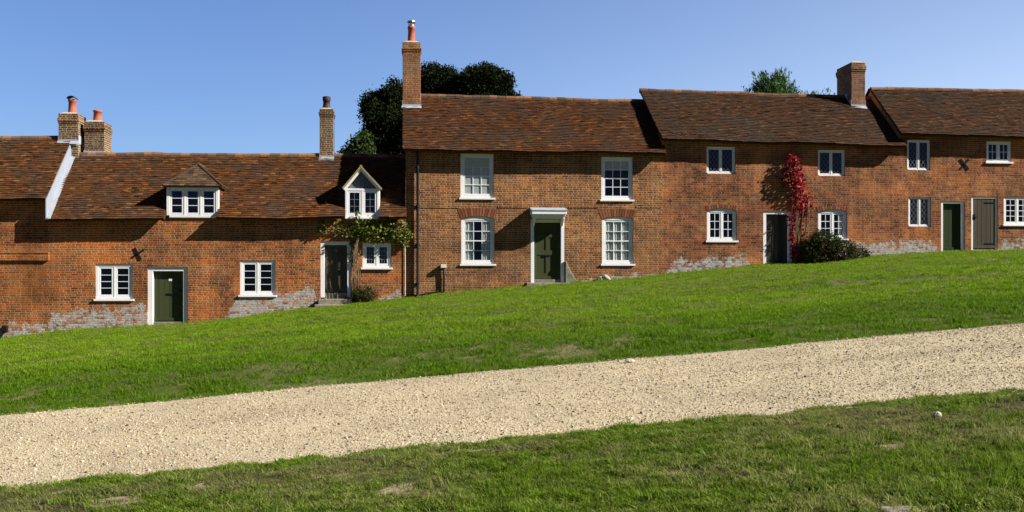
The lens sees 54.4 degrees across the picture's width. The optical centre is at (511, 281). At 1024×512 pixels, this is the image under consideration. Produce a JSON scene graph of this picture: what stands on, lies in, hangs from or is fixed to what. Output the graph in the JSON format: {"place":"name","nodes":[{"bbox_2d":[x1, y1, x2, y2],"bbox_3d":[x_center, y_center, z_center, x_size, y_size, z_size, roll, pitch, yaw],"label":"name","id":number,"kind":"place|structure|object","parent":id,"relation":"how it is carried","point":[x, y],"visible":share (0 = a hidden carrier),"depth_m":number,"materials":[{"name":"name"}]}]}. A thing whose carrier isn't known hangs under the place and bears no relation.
{"place":"outdoors","nodes":[
{"label":"outdoors","id":0,"kind":"place"},
{"bbox_2d":[0,323,1023,486],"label":"gravel track","id":1,"kind":"structure","parent":0,"point":[114,436],"depth_m":10.09,"materials":[{"name":"beige gravel"}]},
{"bbox_2d":[624,358,634,362],"bbox_3d":[1.476,0.997,12.518,0.133,0.061,0.096,6,-2,-17],"label":"stone","id":2,"kind":"object","parent":1,"relation":"on","point":[628,360],"visible":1,"depth_m":12.49,"materials":[{"name":"beige stone"}]},
{"bbox_2d":[0,249,1023,511],"bbox_3d":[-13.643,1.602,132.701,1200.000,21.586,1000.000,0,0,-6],"label":"ground","id":3,"kind":"structure","parent":0,"point":[580,352],"depth_m":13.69,"materials":[{"name":"green plant"}]},
{"bbox_2d":[0,96,85,337],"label":"cottage","id":4,"kind":"structure","parent":3,"relation":"on","point":[34,170],"depth_m":32.01,"materials":[{"name":"orange brick"}]},
{"bbox_2d":[44,96,406,331],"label":"cottage","id":5,"kind":"structure","parent":3,"relation":"on","point":[143,238],"depth_m":32.77,"materials":[{"name":"orange brick"}]},
{"bbox_2d":[93,264,133,300],"bbox_3d":[-12.894,0.031,32.288,1.267,1.199,0.185,0,0,-6],"label":"window","id":6,"kind":"structure","parent":5,"relation":"in","point":[114,297],"depth_m":32.28,"materials":[{"name":"white paint"}]},
{"bbox_2d":[148,267,187,324],"bbox_3d":[-11.240,0.591,32.687,1.283,2.158,0.430,0,0,-6],"label":"door","id":7,"kind":"structure","parent":5,"relation":"in","point":[167,286],"depth_m":32.58,"materials":[{"name":"green paint"}]},
{"bbox_2d":[238,260,276,296],"bbox_3d":[-8.362,-0.095,32.754,1.242,1.204,0.185,0,0,-6],"label":"window","id":8,"kind":"structure","parent":5,"relation":"in","point":[257,293],"depth_m":32.75,"materials":[{"name":"white paint"}]},
{"bbox_2d":[320,241,350,298],"bbox_3d":[-5.861,-0.292,33.195,1.005,2.081,0.380,0,0,-6],"label":"door","id":9,"kind":"structure","parent":5,"relation":"in","point":[335,265],"depth_m":33.06,"materials":[{"name":"paint"}]},
{"bbox_2d":[316,210,412,300],"bbox_3d":[-4.860,-0.849,32.902,3.204,3.014,0.377,0,0,-6],"label":"climbing plant","id":10,"kind":"object","parent":5,"relation":"attached to","point":[373,230],"visible":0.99,"depth_m":32.93,"materials":[{"name":"green plant"}]},
{"bbox_2d":[361,243,392,269],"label":"window","id":11,"kind":"structure","parent":5,"relation":"in","point":[376,266],"depth_m":33.14,"materials":[{"name":"white paint"}]},
{"bbox_2d":[336,129,377,155],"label":"tree","id":12,"kind":"object","parent":3,"relation":"on","point":[361,142],"visible":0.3,"depth_m":40.20,"materials":[{"name":"green plant"}]},
{"bbox_2d":[350,284,378,302],"bbox_3d":[-4.916,0.448,32.829,1.114,0.734,0.814,0,0,-6],"label":"shrub","id":13,"kind":"object","parent":3,"relation":"on","point":[362,292],"visible":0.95,"depth_m":32.77,"materials":[{"name":"green plant"}]},
{"bbox_2d":[356,75,403,153],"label":"yew tree","id":14,"kind":"object","parent":3,"relation":"on","point":[381,110],"visible":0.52,"depth_m":43.22,"materials":[{"name":"green plant"}]},
{"bbox_2d":[421,60,460,93],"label":"yew tree","id":15,"kind":"object","parent":3,"relation":"on","point":[436,78],"visible":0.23,"depth_m":45.15,"materials":[{"name":"green plant"}]},
{"bbox_2d":[442,60,521,95],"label":"yew tree","id":16,"kind":"object","parent":3,"relation":"on","point":[485,78],"visible":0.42,"depth_m":44.41,"materials":[{"name":"green plant"}]},
{"bbox_2d":[0,386,1023,511],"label":"grass","id":17,"kind":"structure","parent":3,"relation":"on","point":[619,436],"depth_m":6.93,"materials":[{"name":"green plant"}]},
{"bbox_2d":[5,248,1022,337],"bbox_3d":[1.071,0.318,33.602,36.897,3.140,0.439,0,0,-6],"label":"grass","id":18,"kind":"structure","parent":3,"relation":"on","point":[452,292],"depth_m":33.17,"materials":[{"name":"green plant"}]},
{"bbox_2d":[402,20,665,297],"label":"cottage","id":19,"kind":"structure","parent":3,"relation":"on","point":[507,191],"depth_m":33.78,"materials":[{"name":"orange brick"}]},
{"bbox_2d":[459,154,494,199],"bbox_3d":[-1.177,-3.527,33.498,1.220,1.549,0.185,0,0,-6],"label":"window","id":20,"kind":"structure","parent":19,"relation":"in","point":[476,170],"depth_m":33.51,"materials":[{"name":"white paint"}]},
{"bbox_2d":[460,216,495,265],"bbox_3d":[-1.153,-1.364,33.500,1.220,1.672,0.185,0,0,-6],"label":"window","id":21,"kind":"structure","parent":19,"relation":"in","point":[467,224],"depth_m":33.53,"materials":[{"name":"white paint"}]},
{"bbox_2d":[531,219,563,282],"bbox_3d":[1.181,-0.908,33.899,1.149,2.394,0.400,0,0,-6],"label":"door","id":22,"kind":"structure","parent":19,"relation":"in","point":[547,235],"depth_m":33.79,"materials":[{"name":"green paint"}]},
{"bbox_2d":[600,157,633,201],"bbox_3d":[3.576,-3.492,33.986,1.190,1.521,0.185,0,0,-6],"label":"window","id":23,"kind":"structure","parent":19,"relation":"in","point":[607,163],"depth_m":33.99,"materials":[{"name":"white paint"}]},
{"bbox_2d":[601,217,634,265],"bbox_3d":[3.601,-1.378,33.989,1.190,1.683,0.185,0,0,-6],"label":"window","id":24,"kind":"structure","parent":19,"relation":"in","point":[617,232],"depth_m":34.03,"materials":[{"name":"white paint"}]},
{"bbox_2d":[741,66,802,93],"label":"conifer tree","id":25,"kind":"object","parent":3,"relation":"on","point":[777,83],"visible":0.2,"depth_m":43.85,"materials":[{"name":"green plant"}]},
{"bbox_2d":[639,61,906,273],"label":"cottage","id":26,"kind":"structure","parent":3,"relation":"on","point":[727,201],"depth_m":34.67,"materials":[{"name":"orange brick"}]},
{"bbox_2d":[707,147,734,173],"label":"window","id":27,"kind":"structure","parent":26,"relation":"in","point":[720,149],"depth_m":34.38,"materials":[{"name":"white paint"}]},
{"bbox_2d":[706,208,738,242],"bbox_3d":[7.233,-1.942,34.372,1.162,1.184,0.185,0,0,-6],"label":"window","id":28,"kind":"structure","parent":26,"relation":"in","point":[720,211],"depth_m":34.37,"materials":[{"name":"white paint"}]},
{"bbox_2d":[763,211,791,263],"bbox_3d":[9.203,-1.476,34.643,1.036,1.928,0.180,0,0,-6],"label":"door","id":29,"kind":"structure","parent":26,"relation":"in","point":[776,245],"depth_m":34.66,"materials":[{"name":"black paint"}]},
{"bbox_2d":[780,154,812,263],"bbox_3d":[9.911,-2.493,34.410,1.235,3.879,0.405,0,0,-6],"label":"red creeper","id":30,"kind":"object","parent":26,"relation":"attached to","point":[797,183],"visible":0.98,"depth_m":34.44,"materials":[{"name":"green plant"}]},
{"bbox_2d":[818,150,844,175],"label":"window","id":31,"kind":"structure","parent":26,"relation":"in","point":[830,152],"depth_m":34.79,"materials":[{"name":"white paint"}]},
{"bbox_2d":[818,209,848,240],"bbox_3d":[11.184,-1.978,34.779,1.161,1.095,0.185,0,0,-6],"label":"window","id":32,"kind":"structure","parent":26,"relation":"in","point":[842,216],"depth_m":34.80,"materials":[{"name":"white paint"}]},
{"bbox_2d":[802,87,834,94],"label":"conifer tree","id":33,"kind":"object","parent":3,"relation":"on","point":[814,92],"depth_m":45.52,"materials":[{"name":"green plant"}]},
{"bbox_2d":[799,227,870,263],"bbox_3d":[11.134,-1.195,34.247,2.583,1.367,1.096,0,0,-6],"label":"shrub","id":34,"kind":"object","parent":3,"relation":"on","point":[831,251],"visible":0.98,"depth_m":34.02,"materials":[{"name":"green plant"}]},
{"bbox_2d":[877,506,924,511],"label":"stone","id":35,"kind":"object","parent":3,"relation":"on","point":[888,509],"depth_m":5.33,"materials":[{"name":"stone"}]},
{"bbox_2d":[933,411,941,417],"bbox_3d":[3.293,1.028,7.697,0.068,0.055,0.067,0,0,-29],"label":"stone","id":36,"kind":"object","parent":3,"relation":"on","point":[936,413],"visible":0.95,"depth_m":7.68,"materials":[{"name":"white stone"}]},
{"bbox_2d":[865,87,1023,253],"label":"cottage","id":37,"kind":"structure","parent":3,"relation":"on","point":[961,171],"depth_m":35.33,"materials":[{"name":"orange brick"}]},
{"bbox_2d":[907,140,929,169],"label":"window","id":38,"kind":"structure","parent":37,"relation":"in","point":[917,142],"depth_m":35.10,"materials":[{"name":"white paint"}]},
{"bbox_2d":[908,197,929,226],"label":"window","id":39,"kind":"structure","parent":37,"relation":"in","point":[918,198],"depth_m":35.10,"materials":[{"name":"white paint"}]},
{"bbox_2d":[941,201,963,251],"bbox_3d":[15.564,-1.821,35.412,0.890,2.044,0.410,0,0,-6],"label":"door","id":40,"kind":"structure","parent":37,"relation":"in","point":[952,212],"depth_m":35.31,"materials":[{"name":"green paint"}]},
{"bbox_2d":[971,197,996,249],"bbox_3d":[16.738,-1.934,35.464,0.987,2.159,0.358,0,0,-6],"label":"door","id":41,"kind":"structure","parent":37,"relation":"in","point":[983,209],"depth_m":35.34,"materials":[{"name":"paint"}]},
{"bbox_2d":[985,141,1012,163],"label":"window","id":42,"kind":"structure","parent":37,"relation":"in","point":[988,161],"depth_m":35.39,"materials":[{"name":"white paint"}]},
{"bbox_2d":[1002,197,1023,225],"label":"window","id":43,"kind":"structure","parent":37,"relation":"in","point":[1016,223],"depth_m":35.45,"materials":[{"name":"white paint"}]},
{"bbox_2d":[0,0,1023,153],"label":"sky","id":44,"kind":"structure","parent":0,"point":[167,76],"materials":[{"name":"blue"}]}
]}

